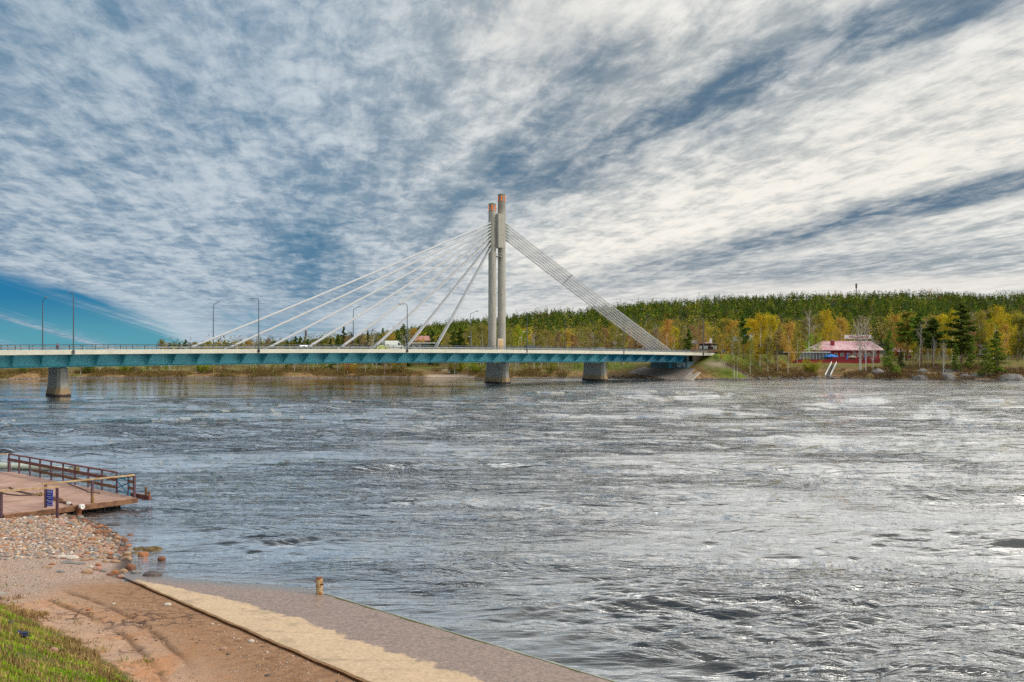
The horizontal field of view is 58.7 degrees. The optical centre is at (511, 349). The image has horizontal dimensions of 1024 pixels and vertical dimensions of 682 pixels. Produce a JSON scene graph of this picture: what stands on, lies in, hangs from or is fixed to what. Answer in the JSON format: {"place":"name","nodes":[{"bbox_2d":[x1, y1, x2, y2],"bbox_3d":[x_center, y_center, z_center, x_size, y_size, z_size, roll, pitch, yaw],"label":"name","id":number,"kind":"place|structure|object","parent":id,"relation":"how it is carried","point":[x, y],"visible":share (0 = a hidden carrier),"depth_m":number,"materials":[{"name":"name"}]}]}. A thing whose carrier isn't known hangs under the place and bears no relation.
{"place":"outdoors","nodes":[
{"label":"outdoors","id":0,"kind":"place"},
{"bbox_2d":[0,514,355,681],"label":"bank","id":1,"kind":"structure","parent":0,"point":[214,665],"depth_m":31.56,"materials":[{"name":"gravel"}]},
{"bbox_2d":[0,604,131,681],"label":"green grass","id":2,"kind":"structure","parent":1,"relation":"on","point":[20,671],"depth_m":23.91,"materials":[{"name":"green plant"}]},
{"bbox_2d":[0,512,132,560],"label":"shingle","id":3,"kind":"object","parent":1,"relation":"on","point":[23,549],"visible":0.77,"depth_m":48.47,"materials":[{"name":"gravel"}]},
{"bbox_2d":[0,581,157,681],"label":"dry grass","id":4,"kind":"structure","parent":1,"relation":"on","point":[90,652],"depth_m":26.03,"materials":[{"name":"brown plant"}]},
{"bbox_2d":[76,504,84,514],"bbox_3d":[-27.154,10.160,57.201,0.514,0.980,0.336,0,0,22],"label":"bollard","id":5,"kind":"object","parent":1,"relation":"on","point":[80,507],"visible":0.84,"depth_m":57.09,"materials":[{"name":"metal"}]},
{"bbox_2d":[0,566,193,673],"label":"grass tufts","id":6,"kind":"object","parent":1,"relation":"on","point":[76,630],"visible":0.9,"depth_m":29.93,"materials":[{"name":"green plant"}]},
{"bbox_2d":[132,546,162,552],"bbox_3d":[-18.932,10.456,47.311,1.594,0.517,1.478,0,0,-30],"label":"mossy rock","id":7,"kind":"object","parent":1,"relation":"on","point":[151,548],"visible":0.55,"depth_m":47.11,"materials":[{"name":"brown stone"}]},
{"bbox_2d":[3,559,337,681],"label":"dark grit","id":8,"kind":"object","parent":1,"relation":"on","point":[145,619],"visible":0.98,"depth_m":32.29,"materials":[{"name":"stone"}]},
{"bbox_2d":[188,629,354,681],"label":"ramp gravel","id":9,"kind":"structure","parent":1,"relation":"on","point":[268,652],"depth_m":28.51,"materials":[{"name":"gravel"}]},
{"bbox_2d":[118,572,617,681],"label":"boat ramp","id":10,"kind":"object","parent":1,"relation":"on","point":[354,641],"visible":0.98,"depth_m":31.02,"materials":[{"name":"concrete"}]},
{"bbox_2d":[143,571,161,576],"bbox_3d":[-16.580,10.365,41.975,0.855,0.350,0.685,0,0,0],"label":"stone","id":11,"kind":"object","parent":10,"relation":"on","point":[152,573],"visible":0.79,"depth_m":41.79,"materials":[{"name":"grey stone"}]},
{"bbox_2d":[314,577,323,594],"bbox_3d":[-8.152,10.115,38.520,0.489,0.965,0.295,0,0,13],"label":"mooring post","id":12,"kind":"object","parent":10,"relation":"on","point":[319,585],"visible":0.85,"depth_m":38.40,"materials":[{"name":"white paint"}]},
{"bbox_2d":[0,378,1023,681],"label":"river","id":13,"kind":"structure","parent":0,"point":[744,530],"depth_m":60.76,"materials":[{"name":"liquid"}]},
{"bbox_2d":[0,462,79,470],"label":"boat","id":14,"kind":"object","parent":13,"relation":"on","point":[14,466],"visible":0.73,"depth_m":80.07,"materials":[{"name":"plastic"}]},
{"bbox_2d":[0,453,150,518],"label":"floating jetty","id":15,"kind":"object","parent":13,"relation":"on","point":[11,506],"visible":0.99,"depth_m":60.92,"materials":[{"name":"brown wood"}]},
{"bbox_2d":[0,299,1023,380],"bbox_3d":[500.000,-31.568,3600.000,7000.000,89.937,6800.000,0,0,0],"label":"bank","id":16,"kind":"structure","parent":0,"point":[711,367],"depth_m":343.72,"materials":[{"name":"brown soil"}]},
{"bbox_2d":[194,365,210,372],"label":"shrub","id":17,"kind":"object","parent":16,"relation":"on","point":[202,368],"visible":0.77,"depth_m":347.07,"materials":[{"name":"green plant"}]},
{"bbox_2d":[0,366,568,378],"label":"bank brush","id":18,"kind":"object","parent":16,"relation":"on","point":[373,372],"visible":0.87,"depth_m":343.04,"materials":[{"name":"brown plant"}]},
{"bbox_2d":[0,193,713,396],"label":"cable stayed bridge","id":19,"kind":"structure","parent":16,"relation":"on","point":[670,364],"depth_m":265.57,"materials":[{"name":"concrete"}]},
{"bbox_2d":[68,292,74,353],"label":"street lamp","id":20,"kind":"object","parent":19,"relation":"on","point":[73,351],"visible":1,"depth_m":196.91,"materials":[{"name":"grey metal"}]},
{"bbox_2d":[382,341,403,348],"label":"delivery van","id":21,"kind":"object","parent":19,"relation":"on","point":[391,343],"visible":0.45,"depth_m":253.22,"materials":[{"name":"white metal"}]},
{"bbox_2d":[408,327,424,365],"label":"birch tree","id":22,"kind":"object","parent":16,"relation":"on","point":[415,332],"visible":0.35,"depth_m":390.44,"materials":[{"name":"yellow plant"}]},
{"bbox_2d":[427,330,439,365],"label":"spruce tree","id":23,"kind":"object","parent":16,"relation":"on","point":[432,339],"visible":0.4,"depth_m":389.47,"materials":[{"name":"green plant"}]},
{"bbox_2d":[448,331,458,362],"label":"pine tree","id":24,"kind":"object","parent":16,"relation":"on","point":[453,337],"visible":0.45,"depth_m":372.35,"materials":[{"name":"green plant"}]},
{"bbox_2d":[452,328,469,346],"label":"pine tree","id":25,"kind":"object","parent":16,"relation":"on","point":[461,340],"visible":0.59,"depth_m":361.30,"materials":[{"name":"green plant"}]},
{"bbox_2d":[465,328,480,346],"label":"birch tree","id":26,"kind":"object","parent":16,"relation":"on","point":[475,343],"visible":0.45,"depth_m":369.37,"materials":[{"name":"green plant"}]},
{"bbox_2d":[465,362,485,373],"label":"shrub","id":27,"kind":"object","parent":16,"relation":"on","point":[474,366],"visible":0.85,"depth_m":341.20,"materials":[{"name":"green plant"}]},
{"bbox_2d":[474,321,487,364],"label":"birch tree","id":28,"kind":"object","parent":16,"relation":"on","point":[480,337],"visible":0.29,"depth_m":397.43,"materials":[{"name":"green plant"}]},
{"bbox_2d":[476,322,487,364],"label":"birch tree","id":29,"kind":"object","parent":16,"relation":"on","point":[482,333],"visible":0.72,"depth_m":381.34,"materials":[{"name":"green plant"}]},
{"bbox_2d":[506,324,516,365],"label":"birch tree","id":30,"kind":"object","parent":16,"relation":"on","point":[508,336],"visible":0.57,"depth_m":370.02,"materials":[{"name":"green plant"}]},
{"bbox_2d":[510,325,523,364],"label":"birch tree","id":31,"kind":"object","parent":16,"relation":"on","point":[519,331],"visible":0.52,"depth_m":375.58,"materials":[{"name":"green plant"}]},
{"bbox_2d":[520,330,530,365],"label":"birch tree","id":32,"kind":"object","parent":16,"relation":"on","point":[524,335],"visible":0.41,"depth_m":394.50,"materials":[{"name":"green plant"}]},
{"bbox_2d":[536,329,558,365],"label":"birch tree","id":33,"kind":"object","parent":16,"relation":"on","point":[545,332],"visible":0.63,"depth_m":361.46,"materials":[{"name":"yellow plant"}]},
{"bbox_2d":[541,362,559,372],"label":"shrub","id":34,"kind":"object","parent":16,"relation":"on","point":[551,369],"visible":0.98,"depth_m":341.76,"materials":[{"name":"green plant"}]},
{"bbox_2d":[553,331,563,365],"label":"birch tree","id":35,"kind":"object","parent":16,"relation":"on","point":[559,343],"visible":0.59,"depth_m":384.86,"materials":[{"name":"brown plant"}]},
{"bbox_2d":[562,330,572,346],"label":"birch tree","id":36,"kind":"object","parent":16,"relation":"on","point":[568,338],"visible":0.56,"depth_m":409.29,"materials":[{"name":"yellow plant"}]},
{"bbox_2d":[575,327,590,363],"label":"birch tree","id":37,"kind":"object","parent":16,"relation":"on","point":[580,335],"visible":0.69,"depth_m":396.20,"materials":[{"name":"yellow plant"}]},
{"bbox_2d":[160,288,1023,348],"bbox_3d":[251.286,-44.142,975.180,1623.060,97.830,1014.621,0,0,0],"label":"hill forest","id":38,"kind":"object","parent":16,"relation":"on","point":[676,307],"visible":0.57,"depth_m":964.71,"materials":[{"name":"green plant"}]},
{"bbox_2d":[162,301,1023,353],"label":"woodland","id":39,"kind":"object","parent":16,"relation":"on","point":[872,333],"visible":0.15,"depth_m":468.66,"materials":[{"name":"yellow plant"}]},
{"bbox_2d":[590,329,605,362],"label":"birch tree","id":40,"kind":"object","parent":16,"relation":"on","point":[600,340],"visible":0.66,"depth_m":362.87,"materials":[{"name":"green plant"}]},
{"bbox_2d":[600,327,611,348],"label":"birch tree","id":41,"kind":"object","parent":16,"relation":"on","point":[604,340],"visible":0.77,"depth_m":367.25,"materials":[{"name":"brown plant"}]},
{"bbox_2d":[613,326,628,347],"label":"birch tree","id":42,"kind":"object","parent":16,"relation":"on","point":[622,343],"visible":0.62,"depth_m":356.14,"materials":[{"name":"green plant"}]},
{"bbox_2d":[632,329,643,348],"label":"birch tree","id":43,"kind":"object","parent":16,"relation":"on","point":[636,346],"visible":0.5,"depth_m":399.12,"materials":[{"name":"grey plant"}]},
{"bbox_2d":[658,318,677,349],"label":"birch tree","id":44,"kind":"object","parent":16,"relation":"on","point":[667,326],"visible":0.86,"depth_m":346.38,"materials":[{"name":"orange plant"}]},
{"bbox_2d":[667,327,683,350],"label":"birch tree","id":45,"kind":"object","parent":16,"relation":"on","point":[675,329],"visible":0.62,"depth_m":380.83,"materials":[{"name":"yellow plant"}]},
{"bbox_2d":[676,323,686,350],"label":"birch tree","id":46,"kind":"object","parent":16,"relation":"on","point":[681,336],"visible":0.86,"depth_m":384.48,"materials":[{"name":"green plant"}]},
{"bbox_2d":[683,329,694,350],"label":"pine tree","id":47,"kind":"object","parent":16,"relation":"on","point":[688,344],"visible":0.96,"depth_m":377.78,"materials":[{"name":"green plant"}]},
{"bbox_2d":[686,324,700,348],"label":"birch tree","id":48,"kind":"object","parent":16,"relation":"on","point":[693,327],"visible":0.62,"depth_m":392.16,"materials":[{"name":"brown plant"}]},
{"bbox_2d":[690,338,719,352],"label":"flat roofed building","id":49,"kind":"structure","parent":16,"relation":"on","point":[708,349],"depth_m":398.00,"materials":[{"name":"grey"}]},
{"bbox_2d":[698,319,712,341],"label":"birch tree","id":50,"kind":"object","parent":16,"relation":"on","point":[708,328],"visible":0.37,"depth_m":422.60,"materials":[{"name":"yellow plant"}]},
{"bbox_2d":[716,334,726,361],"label":"birch tree","id":51,"kind":"object","parent":16,"relation":"on","point":[720,338],"visible":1,"depth_m":328.85,"materials":[{"name":"yellow plant"}]},
{"bbox_2d":[713,318,731,353],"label":"birch tree","id":52,"kind":"object","parent":16,"relation":"on","point":[722,322],"visible":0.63,"depth_m":382.28,"materials":[{"name":"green plant"}]},
{"bbox_2d":[723,319,739,353],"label":"birch tree","id":53,"kind":"object","parent":16,"relation":"on","point":[732,324],"visible":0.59,"depth_m":380.03,"materials":[{"name":"yellow plant"}]},
{"bbox_2d":[726,325,744,376],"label":"birch tree","id":54,"kind":"object","parent":16,"relation":"on","point":[733,342],"visible":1,"depth_m":322.65,"materials":[{"name":"green plant"}]},
{"bbox_2d":[731,335,743,372],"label":"birch tree","id":55,"kind":"object","parent":16,"relation":"on","point":[742,345],"visible":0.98,"depth_m":323.44,"materials":[{"name":"green plant"}]},
{"bbox_2d":[737,314,752,358],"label":"pine tree","id":56,"kind":"object","parent":16,"relation":"on","point":[743,332],"visible":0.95,"depth_m":338.40,"materials":[{"name":"green plant"}]},
{"bbox_2d":[742,337,756,369],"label":"birch tree","id":57,"kind":"object","parent":16,"relation":"on","point":[750,355],"visible":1,"depth_m":326.89,"materials":[{"name":"green plant"}]},
{"bbox_2d":[746,317,763,353],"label":"birch tree","id":58,"kind":"object","parent":16,"relation":"on","point":[754,324],"visible":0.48,"depth_m":397.50,"materials":[{"name":"yellow plant"}]},
{"bbox_2d":[746,311,770,365],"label":"birch tree","id":59,"kind":"object","parent":16,"relation":"on","point":[762,320],"visible":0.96,"depth_m":338.57,"materials":[{"name":"yellow plant"}]},
{"bbox_2d":[761,335,775,369],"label":"birch tree","id":60,"kind":"object","parent":16,"relation":"on","point":[768,340],"visible":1,"depth_m":336.26,"materials":[{"name":"green plant"}]},
{"bbox_2d":[758,312,784,363],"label":"birch tree","id":61,"kind":"object","parent":16,"relation":"on","point":[773,326],"visible":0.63,"depth_m":343.99,"materials":[{"name":"plant"}]},
{"bbox_2d":[771,328,783,371],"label":"birch tree","id":62,"kind":"object","parent":16,"relation":"on","point":[777,347],"visible":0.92,"depth_m":338.84,"materials":[{"name":"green plant"}]},
{"bbox_2d":[778,321,797,370],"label":"birch tree","id":63,"kind":"object","parent":16,"relation":"on","point":[787,329],"visible":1,"depth_m":335.64,"materials":[{"name":"yellow plant"}]},
{"bbox_2d":[792,330,805,360],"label":"birch tree","id":64,"kind":"object","parent":16,"relation":"on","point":[798,353],"visible":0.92,"depth_m":353.82,"materials":[{"name":"yellow plant"}]},
{"bbox_2d":[798,316,813,351],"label":"birch tree","id":65,"kind":"object","parent":16,"relation":"on","point":[806,328],"visible":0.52,"depth_m":421.82,"materials":[{"name":"grey plant"}]},
{"bbox_2d":[785,352,830,358],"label":"glass pavilion","id":66,"kind":"structure","parent":16,"relation":"on","point":[814,355],"depth_m":358.12,"materials":[{"name":"white paint"}]},
{"bbox_2d":[798,307,818,349],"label":"birch tree","id":67,"kind":"object","parent":16,"relation":"on","point":[808,324],"visible":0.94,"depth_m":365.84,"materials":[{"name":"grey plant"}]},
{"bbox_2d":[804,334,814,351],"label":"birch tree","id":68,"kind":"object","parent":16,"relation":"on","point":[810,343],"visible":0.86,"depth_m":362.34,"materials":[{"name":"green plant"}]},
{"bbox_2d":[803,356,823,371],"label":"shrub","id":69,"kind":"object","parent":16,"relation":"on","point":[815,365],"visible":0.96,"depth_m":331.87,"materials":[{"name":"green plant"}]},
{"bbox_2d":[814,333,823,351],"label":"birch tree","id":70,"kind":"object","parent":16,"relation":"on","point":[820,337],"visible":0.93,"depth_m":365.45,"materials":[{"name":"green plant"}]},
{"bbox_2d":[808,314,831,341],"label":"birch tree","id":71,"kind":"object","parent":16,"relation":"on","point":[817,318],"visible":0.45,"depth_m":423.11,"materials":[{"name":"yellow plant"}]},
{"bbox_2d":[813,310,837,340],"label":"birch tree","id":72,"kind":"object","parent":16,"relation":"on","point":[828,322],"visible":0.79,"depth_m":375.82,"materials":[{"name":"yellow plant"}]},
{"bbox_2d":[825,361,836,376],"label":"bank stairs","id":73,"kind":"structure","parent":16,"relation":"on","point":[832,369],"depth_m":337.07,"materials":[{"name":"grey"}]},
{"bbox_2d":[792,359,879,362],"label":"board fence","id":74,"kind":"object","parent":16,"relation":"on","point":[841,360],"visible":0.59,"depth_m":354.46,"materials":[{"name":"red"}]},
{"bbox_2d":[831,316,850,340],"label":"birch tree","id":75,"kind":"object","parent":16,"relation":"on","point":[841,322],"visible":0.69,"depth_m":382.09,"materials":[{"name":"yellow plant"}]},
{"bbox_2d":[804,335,882,358],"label":"restaurant","id":76,"kind":"structure","parent":16,"relation":"on","point":[838,348],"depth_m":366.60,"materials":[{"name":"red metal"}]},
{"bbox_2d":[847,310,869,371],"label":"birch tree","id":77,"kind":"object","parent":16,"relation":"on","point":[860,357],"visible":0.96,"depth_m":333.55,"materials":[{"name":"grey plant"}]},
{"bbox_2d":[854,316,874,369],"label":"birch tree","id":78,"kind":"object","parent":16,"relation":"on","point":[866,328],"visible":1,"depth_m":331.88,"materials":[{"name":"grey plant"}]},
{"bbox_2d":[725,360,1023,379],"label":"bank brush","id":79,"kind":"object","parent":16,"relation":"on","point":[796,373],"visible":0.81,"depth_m":326.60,"materials":[{"name":"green plant"}]},
{"bbox_2d":[867,337,881,363],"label":"birch tree","id":80,"kind":"object","parent":16,"relation":"on","point":[873,344],"visible":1,"depth_m":332.55,"materials":[{"name":"grey plant"}]},
{"bbox_2d":[881,329,902,374],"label":"pine tree","id":81,"kind":"object","parent":16,"relation":"on","point":[888,360],"visible":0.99,"depth_m":320.81,"materials":[{"name":"green plant"}]},
{"bbox_2d":[883,313,902,358],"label":"birch tree","id":82,"kind":"object","parent":16,"relation":"on","point":[896,319],"visible":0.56,"depth_m":394.46,"materials":[{"name":"yellow plant"}]},
{"bbox_2d":[897,348,905,367],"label":"pine tree","id":83,"kind":"object","parent":16,"relation":"on","point":[900,358],"visible":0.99,"depth_m":332.75,"materials":[{"name":"green plant"}]},
{"bbox_2d":[895,310,914,360],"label":"birch tree","id":84,"kind":"object","parent":16,"relation":"on","point":[904,346],"visible":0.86,"depth_m":366.55,"materials":[{"name":"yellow plant"}]},
{"bbox_2d":[893,309,917,360],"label":"pine tree","id":85,"kind":"object","parent":16,"relation":"on","point":[904,333],"visible":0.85,"depth_m":367.16,"materials":[{"name":"green plant"}]},
{"bbox_2d":[908,313,929,361],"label":"pine tree","id":86,"kind":"object","parent":16,"relation":"on","point":[918,318],"visible":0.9,"depth_m":350.38,"materials":[{"name":"green plant"}]},
{"bbox_2d":[919,318,946,362],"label":"pine tree","id":87,"kind":"object","parent":16,"relation":"on","point":[934,322],"visible":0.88,"depth_m":345.77,"materials":[{"name":"green plant"}]},
{"bbox_2d":[924,311,944,360],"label":"birch tree","id":88,"kind":"object","parent":16,"relation":"on","point":[929,318],"visible":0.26,"depth_m":375.03,"materials":[{"name":"yellow plant"}]},
{"bbox_2d":[935,314,946,359],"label":"birch tree","id":89,"kind":"object","parent":16,"relation":"on","point":[939,319],"visible":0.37,"depth_m":386.50,"materials":[{"name":"yellow plant"}]},
{"bbox_2d":[940,372,956,379],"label":"boulder","id":90,"kind":"object","parent":16,"relation":"on","point":[950,376],"visible":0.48,"depth_m":312.67,"materials":[{"name":"grey stone"}]},
{"bbox_2d":[939,308,959,360],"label":"birch tree","id":91,"kind":"object","parent":16,"relation":"on","point":[949,350],"visible":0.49,"depth_m":364.27,"materials":[{"name":"yellow plant"}]},
{"bbox_2d":[950,342,964,369],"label":"pine tree","id":92,"kind":"object","parent":16,"relation":"on","point":[955,364],"visible":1,"depth_m":322.61,"materials":[{"name":"green plant"}]},
{"bbox_2d":[940,303,982,363],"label":"pine tree","id":93,"kind":"object","parent":16,"relation":"on","point":[962,342],"visible":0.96,"depth_m":328.22,"materials":[{"name":"green plant"}]},
{"bbox_2d":[962,335,977,367],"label":"pine tree","id":94,"kind":"object","parent":16,"relation":"on","point":[970,358],"visible":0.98,"depth_m":325.63,"materials":[{"name":"green plant"}]},
{"bbox_2d":[965,315,986,354],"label":"birch tree","id":95,"kind":"object","parent":16,"relation":"on","point":[979,331],"visible":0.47,"depth_m":380.09,"materials":[{"name":"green plant"}]},
{"bbox_2d":[972,309,986,343],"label":"birch tree","id":96,"kind":"object","parent":16,"relation":"on","point":[982,313],"visible":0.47,"depth_m":408.82,"materials":[{"name":"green plant"}]},
{"bbox_2d":[972,341,995,377],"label":"pine tree","id":97,"kind":"object","parent":16,"relation":"on","point":[987,358],"visible":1,"depth_m":311.65,"materials":[{"name":"green plant"}]},
{"bbox_2d":[981,316,1000,351],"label":"birch tree","id":98,"kind":"object","parent":16,"relation":"on","point":[990,320],"visible":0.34,"depth_m":386.53,"materials":[{"name":"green plant"}]},
{"bbox_2d":[982,304,1007,358],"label":"birch tree","id":99,"kind":"object","parent":16,"relation":"on","point":[996,316],"visible":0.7,"depth_m":334.61,"materials":[{"name":"yellow plant"}]},
{"bbox_2d":[980,331,1011,374],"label":"pine tree","id":100,"kind":"object","parent":16,"relation":"on","point":[997,355],"visible":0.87,"depth_m":314.17,"materials":[{"name":"green plant"}]},
{"bbox_2d":[997,322,1012,361],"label":"birch tree","id":101,"kind":"object","parent":16,"relation":"on","point":[1005,328],"visible":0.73,"depth_m":341.37,"materials":[{"name":"yellow plant"}]},
{"bbox_2d":[994,312,1019,358],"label":"birch tree","id":102,"kind":"object","parent":16,"relation":"on","point":[1006,321],"visible":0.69,"depth_m":374.99,"materials":[{"name":"yellow plant"}]},
{"bbox_2d":[996,374,1023,380],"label":"boulder","id":103,"kind":"object","parent":16,"relation":"on","point":[1013,377],"visible":0.46,"depth_m":307.79,"materials":[{"name":"grey stone"}]},
{"bbox_2d":[1008,312,1023,359],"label":"birch tree","id":104,"kind":"object","parent":16,"relation":"on","point":[1018,319],"visible":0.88,"depth_m":376.12,"materials":[{"name":"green plant"}]},
{"bbox_2d":[1009,315,1023,359],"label":"birch tree","id":105,"kind":"object","parent":16,"relation":"on","point":[1022,334],"visible":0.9,"depth_m":376.17,"materials":[{"name":"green plant"}]},
{"bbox_2d":[0,0,1023,349],"label":"sky","id":106,"kind":"structure","parent":0,"point":[162,162],"materials":[{"name":"white"}]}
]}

